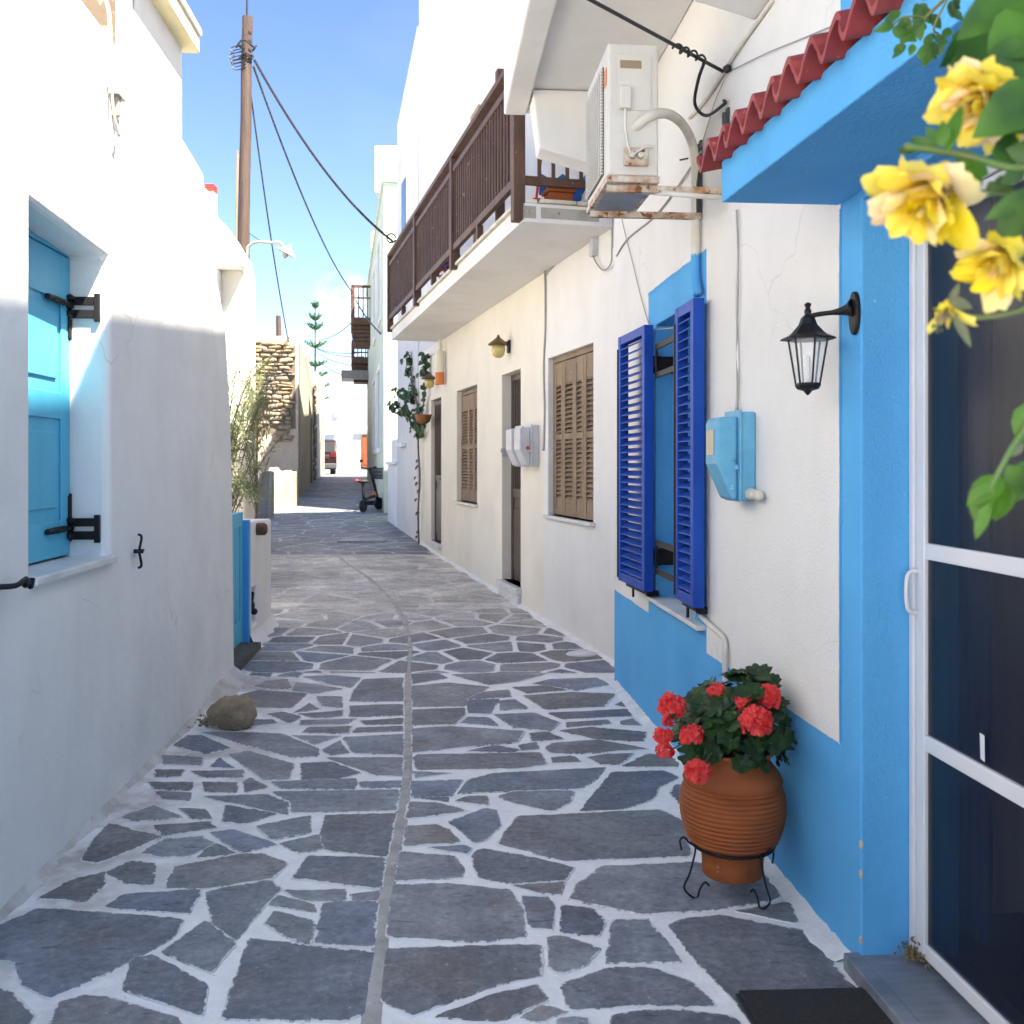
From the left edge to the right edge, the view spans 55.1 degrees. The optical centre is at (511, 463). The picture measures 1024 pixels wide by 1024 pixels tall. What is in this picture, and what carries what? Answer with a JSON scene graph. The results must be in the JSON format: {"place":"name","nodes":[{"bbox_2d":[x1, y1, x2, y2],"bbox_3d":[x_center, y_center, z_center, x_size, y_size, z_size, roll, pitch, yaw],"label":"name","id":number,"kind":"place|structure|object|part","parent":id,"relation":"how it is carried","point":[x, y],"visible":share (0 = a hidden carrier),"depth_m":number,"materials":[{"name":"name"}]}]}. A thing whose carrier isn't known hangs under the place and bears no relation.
{"place":"outdoors","nodes":[
{"label":"outdoors","id":0,"kind":"place"},
{"bbox_2d":[182,0,418,398],"label":"sky","id":1,"kind":"structure","parent":0,"point":[338,69],"materials":[{"name":"blue"}]},
{"bbox_2d":[0,473,857,1023],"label":"ground","id":2,"kind":"structure","parent":0,"point":[138,795],"depth_m":4.07,"materials":[{"name":"stone"}]},
{"bbox_2d":[0,0,233,908],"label":"whitewashed house","id":3,"kind":"structure","parent":2,"relation":"on","point":[116,664],"depth_m":4.58,"materials":[{"name":"paint"}]},
{"bbox_2d":[0,576,34,589],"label":"wall hook","id":4,"kind":"object","parent":3,"relation":"attached to","point":[26,582],"depth_m":3.50,"materials":[{"name":"black metal"}]},
{"bbox_2d":[104,0,111,86],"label":"conduit","id":5,"kind":"object","parent":3,"relation":"attached to","point":[109,43],"visible":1,"depth_m":4.55,"materials":[{"name":"white plastic"}]},
{"bbox_2d":[109,49,125,136],"bbox_3d":[-1.858,-1.730,4.619,0.054,0.400,0.147,0,0,-4],"label":"cable bracket","id":6,"kind":"object","parent":3,"relation":"attached to","point":[117,98],"visible":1,"depth_m":4.60,"materials":[{"name":"metal"}]},
{"bbox_2d":[0,666,252,921],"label":"plaster skirt","id":7,"kind":"object","parent":3,"relation":"attached to","point":[233,680],"visible":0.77,"depth_m":4.66,"materials":[{"name":"white paint"}]},
{"bbox_2d":[133,533,144,568],"bbox_3d":[-1.891,0.444,4.958,0.055,0.181,0.100,0,0,-4],"label":"shutter catch","id":8,"kind":"object","parent":3,"relation":"attached to","point":[139,551],"visible":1,"depth_m":4.95,"materials":[{"name":"black metal"}]},
{"bbox_2d":[81,0,201,138],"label":"house","id":9,"kind":"structure","parent":2,"relation":"on","point":[153,40],"depth_m":7.88,"materials":[{"name":"paint"}]},
{"bbox_2d":[188,714,208,727],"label":"soil crumbs","id":10,"kind":"object","parent":2,"relation":"on","point":[204,722],"visible":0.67,"depth_m":6.03,"materials":[{"name":"brown soil"}]},
{"bbox_2d":[204,184,254,518],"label":"stepped house","id":11,"kind":"structure","parent":2,"relation":"on","point":[234,274],"depth_m":12.00,"materials":[{"name":"beige paint"}]},
{"bbox_2d":[206,695,256,730],"bbox_3d":[-1.688,1.502,5.943,0.298,0.196,0.229,0,0,0],"label":"field stone","id":12,"kind":"object","parent":2,"relation":"on","point":[235,713],"visible":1,"depth_m":5.88,"materials":[{"name":"beige stone"}]},
{"bbox_2d":[229,0,256,260],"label":"utility pole","id":13,"kind":"object","parent":2,"relation":"on","point":[243,171],"visible":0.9,"depth_m":17.91,"materials":[{"name":"brown wood"}]},
{"bbox_2d":[252,100,288,341],"bbox_3d":[-5.596,-5.295,22.949,0.032,3.678,10.025,0,0,-9],"label":"overhead cable","id":14,"kind":"object","parent":13,"relation":"attached to","point":[267,214],"visible":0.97,"depth_m":21.52,"materials":[{"name":"black plastic"}]},
{"bbox_2d":[245,240,295,258],"bbox_3d":[-4.398,-3.450,17.880,0.934,1.234,0.420,0,0,0],"label":"street lamp","id":15,"kind":"object","parent":13,"relation":"attached to","point":[287,251],"visible":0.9,"depth_m":17.86,"materials":[{"name":"metal"}]},
{"bbox_2d":[252,66,352,291],"bbox_3d":[-5.146,-6.582,26.248,0.044,1.431,16.524,0,0,-3],"label":"overhead cable","id":16,"kind":"object","parent":13,"relation":"attached to","point":[265,100],"visible":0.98,"depth_m":21.66,"materials":[{"name":"black plastic"}]},
{"bbox_2d":[253,59,392,241],"bbox_3d":[-3.563,-5.926,18.838,2.903,2.978,0.048,0,0,-36],"label":"overhead cable","id":17,"kind":"object","parent":13,"relation":"attached to","point":[315,157],"visible":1,"depth_m":18.66,"materials":[{"name":"black plastic"}]},
{"bbox_2d":[386,233,395,242],"bbox_3d":[-2.423,-4.516,19.680,0.210,0.209,0.036,0,0,0],"label":"cable coil","id":18,"kind":"object","parent":17,"relation":"attached to","point":[391,234],"visible":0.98,"depth_m":19.67,"materials":[{"name":"black metal"}]},
{"bbox_2d":[243,519,270,641],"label":"garden wall","id":19,"kind":"structure","parent":2,"relation":"on","point":[260,566],"depth_m":8.84,"materials":[{"name":"paint"}]},
{"bbox_2d":[232,512,260,669],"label":"garden gate","id":20,"kind":"structure","parent":19,"relation":"attached to","point":[246,650],"depth_m":8.20,"materials":[{"name":"blue wood"}]},
{"bbox_2d":[251,592,257,614],"bbox_3d":[-2.275,1.216,8.527,0.108,0.208,0.120,0,0,15],"label":"water tap","id":21,"kind":"object","parent":19,"relation":"attached to","point":[254,610],"visible":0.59,"depth_m":8.52,"materials":[{"name":"black metal"}]},
{"bbox_2d":[256,523,267,534],"bbox_3d":[-2.213,0.580,8.666,0.100,0.110,0.110,0,0,-4],"label":"wooden disc","id":22,"kind":"object","parent":19,"relation":"attached to","point":[261,528],"visible":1,"depth_m":8.62,"materials":[{"name":"brown wood"}]},
{"bbox_2d":[250,613,278,647],"bbox_3d":[-2.207,1.520,8.932,0.148,0.159,1.125,0,0,-4],"label":"plaster skirt","id":23,"kind":"object","parent":19,"relation":"attached to","point":[264,630],"visible":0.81,"depth_m":8.86,"materials":[{"name":"white paint"}]},
{"bbox_2d":[227,353,293,518],"bbox_3d":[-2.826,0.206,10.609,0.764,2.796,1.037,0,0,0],"label":"olive tree","id":24,"kind":"object","parent":2,"relation":"on","point":[235,433],"visible":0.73,"depth_m":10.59,"materials":[{"name":"green plant"}]},
{"bbox_2d":[258,471,273,518],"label":"yard wall","id":25,"kind":"structure","parent":2,"relation":"on","point":[266,508],"depth_m":21.50,"materials":[{"name":"grey paint"}]},
{"bbox_2d":[268,467,298,507],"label":"yard wall","id":26,"kind":"structure","parent":2,"relation":"on","point":[286,488],"depth_m":24.50,"materials":[{"name":"white paint"}]},
{"bbox_2d":[255,335,324,497],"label":"ruined stone house","id":27,"kind":"structure","parent":2,"relation":"on","point":[301,448],"depth_m":27.96,"materials":[{"name":"brown stone"}]},
{"bbox_2d":[276,315,281,335],"bbox_3d":[-6.789,-3.851,28.600,0.166,0.906,0.166,0,0,-23],"label":"wooden stump","id":28,"kind":"object","parent":27,"relation":"on","point":[278,326],"visible":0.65,"depth_m":28.54,"materials":[{"name":"brown wood"}]},
{"bbox_2d":[304,295,331,399],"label":"norfolk pine","id":29,"kind":"object","parent":2,"relation":"on","point":[315,327],"visible":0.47,"depth_m":61.89,"materials":[{"name":"green plant"}]},
{"bbox_2d":[325,440,336,473],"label":"parked car","id":30,"kind":"object","parent":2,"relation":"on","point":[331,455],"visible":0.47,"depth_m":47.03,"materials":[{"name":"red paint"}]},
{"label":"rear window","id":31,"kind":"part","parent":30,"relation":"part of","materials":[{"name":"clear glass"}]},
{"bbox_2d":[325,390,366,472],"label":"white house","id":32,"kind":"structure","parent":2,"relation":"on","point":[346,421],"depth_m":52.00,"materials":[{"name":"paint"}]},
{"bbox_2d":[362,435,366,467],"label":"door","id":33,"kind":"structure","parent":32,"relation":"in","point":[364,437],"depth_m":51.93,"materials":[{"name":"orange wood"}]},
{"bbox_2d":[337,539,386,541],"bbox_3d":[-2.622,1.350,17.228,0.800,0.026,0.500,0,0,0],"label":"drain cover","id":34,"kind":"object","parent":2,"relation":"on","point":[362,540],"visible":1,"depth_m":17.09,"materials":[{"name":"metal"}]},
{"bbox_2d":[354,459,382,511],"bbox_3d":[-3.393,0.530,23.587,0.687,1.253,1.174,0,0,0],"label":"electric scooter","id":35,"kind":"object","parent":2,"relation":"on","point":[376,503],"visible":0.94,"depth_m":23.68,"materials":[{"name":"black metal"}]},
{"bbox_2d":[341,177,396,512],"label":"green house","id":36,"kind":"structure","parent":2,"relation":"on","point":[375,370],"depth_m":25.80,"materials":[{"name":"paint"}]},
{"bbox_2d":[317,353,350,365],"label":"overhead cable","id":37,"kind":"object","parent":36,"relation":"attached to","point":[334,361],"visible":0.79,"depth_m":48.97,"materials":[{"name":"black plastic"}]},
{"bbox_2d":[321,323,350,339],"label":"overhead cable","id":38,"kind":"object","parent":36,"relation":"attached to","point":[337,333],"visible":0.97,"depth_m":43.79,"materials":[{"name":"black plastic"}]},
{"bbox_2d":[317,348,356,353],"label":"overhead cable","id":39,"kind":"object","parent":36,"relation":"attached to","point":[335,352],"visible":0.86,"depth_m":47.32,"materials":[{"name":"black plastic"}]},
{"bbox_2d":[318,349,363,356],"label":"overhead cable","id":40,"kind":"object","parent":36,"relation":"attached to","point":[340,355],"visible":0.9,"depth_m":46.62,"materials":[{"name":"black plastic"}]},
{"bbox_2d":[355,300,380,333],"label":"overhead cable","id":41,"kind":"object","parent":36,"relation":"attached to","point":[377,330],"visible":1,"depth_m":27.48,"materials":[{"name":"black plastic"}]},
{"bbox_2d":[371,231,373,249],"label":"roof parapet","id":42,"kind":"structure","parent":36,"relation":"on","point":[372,233],"depth_m":31.00,"materials":[{"name":"paint"}]},
{"bbox_2d":[372,375,375,453],"bbox_3d":[-4.088,-1.400,29.148,0.049,2.240,2.151,0,0,-10],"label":"window frame","id":43,"kind":"structure","parent":36,"relation":"in","point":[374,380],"depth_m":30.09,"materials":[{"name":"paint"}]},
{"bbox_2d":[372,260,375,346],"bbox_3d":[-4.088,-4.700,29.148,0.049,2.240,2.151,0,0,-10],"label":"window frame","id":44,"kind":"structure","parent":36,"relation":"in","point":[374,269],"depth_m":30.09,"materials":[{"name":"paint"}]},
{"bbox_2d":[377,362,381,452],"bbox_3d":[-3.458,-1.400,25.502,0.049,2.240,2.229,0,0,-10],"label":"window frame","id":45,"kind":"structure","parent":36,"relation":"in","point":[379,370],"depth_m":24.46,"materials":[{"name":"paint"}]},
{"bbox_2d":[377,229,381,329],"bbox_3d":[-3.458,-4.700,25.502,0.049,2.240,2.229,0,0,-10],"label":"window frame","id":46,"kind":"structure","parent":36,"relation":"in","point":[379,244],"depth_m":24.46,"materials":[{"name":"paint"}]},
{"bbox_2d":[375,146,396,198],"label":"white block","id":47,"kind":"structure","parent":36,"relation":"on","point":[385,161],"depth_m":24.40,"materials":[{"name":"paint"}]},
{"bbox_2d":[336,552,412,1023],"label":"gutter strip","id":48,"kind":"object","parent":2,"relation":"on","point":[372,1014],"visible":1,"depth_m":3.95,"materials":[{"name":"grey concrete"}]},
{"bbox_2d":[385,439,396,526],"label":"stepped parapet","id":49,"kind":"structure","parent":2,"relation":"on","point":[392,491],"depth_m":20.16,"materials":[{"name":"paint"}]},
{"bbox_2d":[396,26,418,540],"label":"white house","id":50,"kind":"structure","parent":2,"relation":"on","point":[407,194],"depth_m":18.11,"materials":[{"name":"paint"}]},
{"bbox_2d":[401,177,405,230],"bbox_3d":[-2.081,-4.868,18.680,0.039,1.024,0.600,0,0,-15],"label":"window","id":51,"kind":"structure","parent":50,"relation":"in","point":[403,186],"depth_m":18.65,"materials":[{"name":"blue glass"}]},
{"bbox_2d":[387,351,430,543],"bbox_3d":[-1.810,-0.309,16.793,0.571,3.440,2.058,0,0,-15],"label":"climbing plant","id":52,"kind":"object","parent":2,"relation":"on","point":[406,396],"visible":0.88,"depth_m":16.77,"materials":[{"name":"green plant"}]},
{"bbox_2d":[387,0,613,659],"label":"cream house","id":53,"kind":"structure","parent":2,"relation":"on","point":[539,539],"depth_m":10.17,"materials":[{"name":"white paint"}]},
{"bbox_2d":[415,414,431,423],"bbox_3d":[-1.422,-0.707,15.722,0.280,0.145,0.280,0,0,-15],"label":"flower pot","id":54,"kind":"object","parent":53,"relation":"attached to","point":[423,418],"visible":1,"depth_m":15.62,"materials":[{"name":"ceramic"}]},
{"bbox_2d":[422,372,434,387],"bbox_3d":[-1.285,-1.300,15.338,0.250,0.260,0.240,0,0,-15],"label":"wall lamp","id":55,"kind":"object","parent":53,"relation":"attached to","point":[429,378],"visible":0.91,"depth_m":15.28,"materials":[{"name":"gold metal"}]},
{"bbox_2d":[435,400,440,540],"bbox_3d":[-1.147,0.120,15.533,0.106,2.240,0.911,0,0,-15],"label":"door","id":56,"kind":"structure","parent":53,"relation":"in","point":[438,403],"depth_m":15.75,"materials":[{"name":"brown paint"}]},
{"bbox_2d":[435,339,443,384],"bbox_3d":[-1.084,-1.521,14.705,0.142,0.680,0.138,0,0,-15],"label":"cylinder lamp","id":57,"kind":"object","parent":53,"relation":"attached to","point":[439,366],"visible":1,"depth_m":14.65,"materials":[{"name":"beige paint"}]},
{"bbox_2d":[436,262,448,277],"bbox_3d":[-0.772,-2.245,11.705,0.300,0.369,0.303,0,0,-15],"label":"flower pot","id":58,"kind":"object","parent":53,"relation":"on","point":[439,271],"visible":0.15,"depth_m":11.61,"materials":[{"name":"ceramic"}]},
{"bbox_2d":[442,255,460,271],"bbox_3d":[-0.681,-2.245,11.331,0.301,0.370,0.305,0,0,-15],"label":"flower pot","id":59,"kind":"object","parent":53,"relation":"on","point":[444,267],"visible":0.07,"depth_m":11.24,"materials":[{"name":"ceramic"}]},
{"bbox_2d":[461,388,476,502],"bbox_3d":[-0.525,-0.235,13.303,0.083,1.530,1.313,0,0,-15],"label":"window frame","id":60,"kind":"structure","parent":53,"relation":"in","point":[469,398],"depth_m":13.45,"materials":[{"name":"brown wood"}]},
{"bbox_2d":[470,104,480,243],"bbox_3d":[-0.404,-2.955,10.713,0.040,1.790,0.400,0,0,-15],"label":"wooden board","id":61,"kind":"object","parent":53,"relation":"on","point":[471,117],"visible":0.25,"depth_m":10.69,"materials":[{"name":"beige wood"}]},
{"bbox_2d":[488,335,510,357],"bbox_3d":[-0.148,-1.309,10.980,0.250,0.260,0.240,0,0,-15],"label":"wall lamp","id":62,"kind":"object","parent":53,"relation":"attached to","point":[498,344],"visible":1,"depth_m":10.93,"materials":[{"name":"gold metal"}]},
{"bbox_2d":[506,425,523,466],"bbox_3d":[0.058,-0.180,10.289,0.200,0.428,0.284,0,0,-15],"label":"meter box","id":63,"kind":"object","parent":53,"relation":"attached to","point":[512,455],"visible":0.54,"depth_m":10.22,"materials":[{"name":"grey plastic"}]},
{"bbox_2d":[511,372,520,581],"bbox_3d":[0.091,0.160,10.987,0.106,2.360,0.833,0,0,-15],"label":"door","id":64,"kind":"structure","parent":53,"relation":"in","point":[516,378],"depth_m":11.22,"materials":[{"name":"brown paint"}]},
{"bbox_2d":[514,424,538,466],"bbox_3d":[0.144,-0.180,9.960,0.200,0.428,0.284,0,0,-15],"label":"meter box","id":65,"kind":"object","parent":53,"relation":"attached to","point":[526,443],"visible":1,"depth_m":9.85,"materials":[{"name":"grey plastic"}]},
{"bbox_2d":[533,160,542,201],"bbox_3d":[0.236,-2.561,7.907,0.181,1.001,0.180,0,0,-15],"label":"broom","id":66,"kind":"object","parent":53,"relation":"on","point":[536,194],"visible":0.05,"depth_m":7.88,"materials":[{"name":"red plastic"}]},
{"bbox_2d":[542,271,545,450],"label":"wall cable","id":67,"kind":"object","parent":53,"relation":"attached to","point":[544,415],"depth_m":9.64,"materials":[{"name":"grey plastic"}]},
{"bbox_2d":[541,187,575,200],"bbox_3d":[0.374,-2.125,7.891,0.240,0.130,0.200,0,0,-15],"label":"planter","id":68,"kind":"object","parent":53,"relation":"on","point":[553,193],"visible":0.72,"depth_m":7.81,"materials":[{"name":"ceramic"}]},
{"bbox_2d":[539,174,585,201],"bbox_3d":[0.416,-2.260,8.047,0.400,0.240,0.024,0,0,-15],"label":"blue cloth","id":69,"kind":"object","parent":53,"relation":"on","point":[577,195],"visible":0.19,"depth_m":8.07,"materials":[{"name":"blue fabric"}]},
{"bbox_2d":[553,345,592,519],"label":"window shutters","id":70,"kind":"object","parent":53,"relation":"in","point":[574,367],"depth_m":8.97,"materials":[{"name":"brown wood"}]},
{"bbox_2d":[581,190,587,201],"bbox_3d":[0.631,-2.140,7.939,0.138,0.159,0.133,0,0,-15],"label":"round stone","id":71,"kind":"object","parent":53,"relation":"on","point":[583,199],"visible":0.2,"depth_m":7.90,"materials":[{"name":"white stone"}]},
{"bbox_2d":[589,218,613,270],"bbox_3d":[0.734,-1.745,7.988,0.055,0.389,0.514,0,0,-15],"label":"junction box","id":72,"kind":"object","parent":53,"relation":"attached to","point":[593,247],"visible":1,"depth_m":8.15,"materials":[{"name":"grey plastic"}]},
{"bbox_2d":[419,541,613,666],"bbox_3d":[-0.356,1.464,12.134,0.090,0.269,10.100,0,0,-15],"label":"painted edge","id":73,"kind":"object","parent":2,"relation":"on","point":[571,637],"visible":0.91,"depth_m":9.73,"materials":[{"name":"white paint"}]},
{"bbox_2d":[566,650,596,656],"bbox_3d":[0.577,1.580,8.120,0.247,0.061,0.190,0,0,-21],"label":"flat stone","id":74,"kind":"object","parent":2,"relation":"on","point":[580,653],"visible":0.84,"depth_m":8.07,"materials":[{"name":"white stone"}]},
{"bbox_2d":[679,836,775,909],"bbox_3d":[0.840,1.482,3.689,0.340,0.237,0.382,0,0,24],"label":"plant stand","id":75,"kind":"object","parent":2,"relation":"on","point":[769,851],"visible":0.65,"depth_m":3.53,"materials":[{"name":"black metal"}]},
{"bbox_2d":[679,751,786,884],"bbox_3d":[0.822,1.291,3.660,0.391,0.468,0.391,0,0,0],"label":"terracotta jar","id":76,"kind":"object","parent":75,"relation":"on","point":[726,809],"visible":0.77,"depth_m":3.52,"materials":[{"name":"ceramic"}]},
{"bbox_2d":[652,663,797,784],"bbox_3d":[0.772,0.942,3.614,0.544,0.376,0.538,0,0,0],"label":"geranium","id":77,"kind":"object","parent":76,"relation":"in","point":[717,721],"visible":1,"depth_m":3.52,"materials":[{"name":"green plant"}]},
{"bbox_2d":[608,680,850,961],"bbox_3d":[0.881,1.583,5.133,0.114,0.031,3.990,0,0,-5],"label":"painted edge","id":78,"kind":"object","parent":2,"relation":"on","point":[818,933],"visible":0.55,"depth_m":3.58,"materials":[{"name":"white paint"}]},
{"bbox_2d":[504,0,1023,1023],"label":"blue trimmed house","id":79,"kind":"structure","parent":2,"relation":"on","point":[854,582],"depth_m":3.15,"materials":[{"name":"white paint"}]},
{"bbox_2d":[622,219,672,329],"bbox_3d":[0.837,-1.307,6.106,0.010,1.164,1.757,0,0,-5],"label":"wall cable","id":80,"kind":"object","parent":79,"relation":"attached to","point":[638,285],"depth_m":6.35,"materials":[{"name":"grey plastic"}]},
{"bbox_2d":[587,0,723,72],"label":"overhead cable","id":81,"kind":"object","parent":79,"relation":"attached to","point":[640,26],"visible":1,"depth_m":4.12,"materials":[{"name":"black plastic"}]},
{"bbox_2d":[586,44,729,219],"bbox_3d":[0.676,-1.544,4.638,0.579,0.653,0.616,0,0,-5],"label":"air conditioner","id":82,"kind":"object","parent":79,"relation":"attached to","point":[622,179],"visible":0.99,"depth_m":4.38,"materials":[{"name":"white metal"}]},
{"bbox_2d":[647,191,721,199],"bbox_3d":[0.780,-1.227,4.436,0.393,0.082,0.123,0,0,-5],"label":"drain hose","id":83,"kind":"object","parent":82,"relation":"attached to","point":[691,195],"visible":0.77,"depth_m":4.40,"materials":[{"name":"white plastic"}]},
{"bbox_2d":[616,151,701,256],"bbox_3d":[0.848,-1.515,5.988,0.017,0.072,2.248,0,0,-5],"label":"wall cable","id":84,"kind":"object","parent":79,"relation":"attached to","point":[665,203],"depth_m":5.75,"materials":[{"name":"grey plastic"}]},
{"bbox_2d":[631,108,702,297],"bbox_3d":[0.768,-1.238,4.692,0.172,0.828,0.813,0,0,26],"label":"insulated pipe","id":85,"kind":"object","parent":79,"relation":"attached to","point":[674,117],"visible":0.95,"depth_m":4.87,"materials":[{"name":"white plastic"}]},
{"bbox_2d":[671,43,731,116],"bbox_3d":[0.878,-1.720,4.421,0.213,0.192,0.483,0,0,22],"label":"twisted cable","id":86,"kind":"object","parent":79,"relation":"hanging from","point":[727,69],"visible":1,"depth_m":4.44,"materials":[{"name":"black plastic"}]},
{"bbox_2d":[690,73,726,169],"bbox_3d":[0.947,-1.645,4.779,0.010,0.257,0.665,0,0,-5],"label":"wall cable","id":87,"kind":"object","parent":79,"relation":"attached to","point":[712,109],"depth_m":4.66,"materials":[{"name":"grey"}]},
{"bbox_2d":[699,614,727,684],"bbox_3d":[0.951,0.874,4.638,0.032,0.264,0.408,0,0,-5],"label":"wall conduit","id":88,"kind":"object","parent":79,"relation":"attached to","point":[713,628],"depth_m":4.45,"materials":[{"name":"white plastic"}]},
{"bbox_2d":[706,409,754,501],"bbox_3d":[0.923,-0.032,4.169,0.169,0.383,0.214,0,0,-5],"label":"meter box","id":89,"kind":"object","parent":79,"relation":"attached to","point":[730,449],"visible":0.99,"depth_m":4.08,"materials":[{"name":"blue paint"}]},
{"bbox_2d":[706,430,713,454],"bbox_3d":[0.840,-0.088,4.162,0.003,0.105,0.102,0,0,-5],"label":"viewing window","id":90,"kind":"structure","parent":89,"relation":"in","point":[710,433],"depth_m":4.15,"materials":[{"name":"beige plastic"}]},
{"bbox_2d":[688,0,774,118],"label":"wall cable","id":91,"kind":"object","parent":79,"relation":"attached to","point":[741,44],"depth_m":4.28,"materials":[{"name":"white plastic"}]},
{"bbox_2d":[734,210,738,410],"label":"wall cable","id":92,"kind":"object","parent":79,"relation":"attached to","point":[735,316],"depth_m":4.32,"materials":[{"name":"white plastic"}]},
{"bbox_2d":[736,210,738,409],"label":"wall cable","id":93,"kind":"object","parent":79,"relation":"attached to","point":[737,303],"depth_m":4.29,"materials":[{"name":"grey plastic"}]},
{"bbox_2d":[745,488,763,500],"bbox_3d":[0.993,0.126,4.021,0.050,0.052,0.170,0,0,-5],"label":"foam filler","id":94,"kind":"object","parent":79,"relation":"attached to","point":[754,494],"visible":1,"depth_m":3.97,"materials":[{"name":"white plastic"}]},
{"bbox_2d":[732,26,829,69],"bbox_3d":[1.032,-1.586,3.746,0.010,0.338,1.259,0,0,-5],"label":"wall cable","id":95,"kind":"object","parent":79,"relation":"attached to","point":[783,46],"depth_m":3.73,"materials":[{"name":"grey"}]},
{"bbox_2d":[780,291,860,394],"bbox_3d":[1.005,-0.385,3.197,0.260,0.323,0.156,0,0,25],"label":"wall lantern","id":96,"kind":"object","parent":79,"relation":"attached to","point":[807,329],"depth_m":3.18,"materials":[{"name":"black metal"}]},
{"bbox_2d":[893,936,930,972],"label":"leaf litter","id":97,"kind":"object","parent":79,"relation":"on","point":[913,955],"visible":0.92,"depth_m":3.03,"materials":[{"name":"brown plant"}]},
{"bbox_2d":[904,163,1023,1023],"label":"screen door","id":98,"kind":"structure","parent":79,"relation":"in","point":[969,612],"depth_m":2.79,"materials":[{"name":"white metal"}]},
{"bbox_2d":[735,987,892,1023],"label":"door mat","id":99,"kind":"object","parent":2,"relation":"on","point":[858,1005],"depth_m":2.85,"materials":[{"name":"black rubber"}]},
{"bbox_2d":[861,0,1023,538],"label":"rose bush","id":100,"kind":"object","parent":2,"relation":"on","point":[977,100],"visible":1,"depth_m":0.99,"materials":[{"name":"yellow plant"}]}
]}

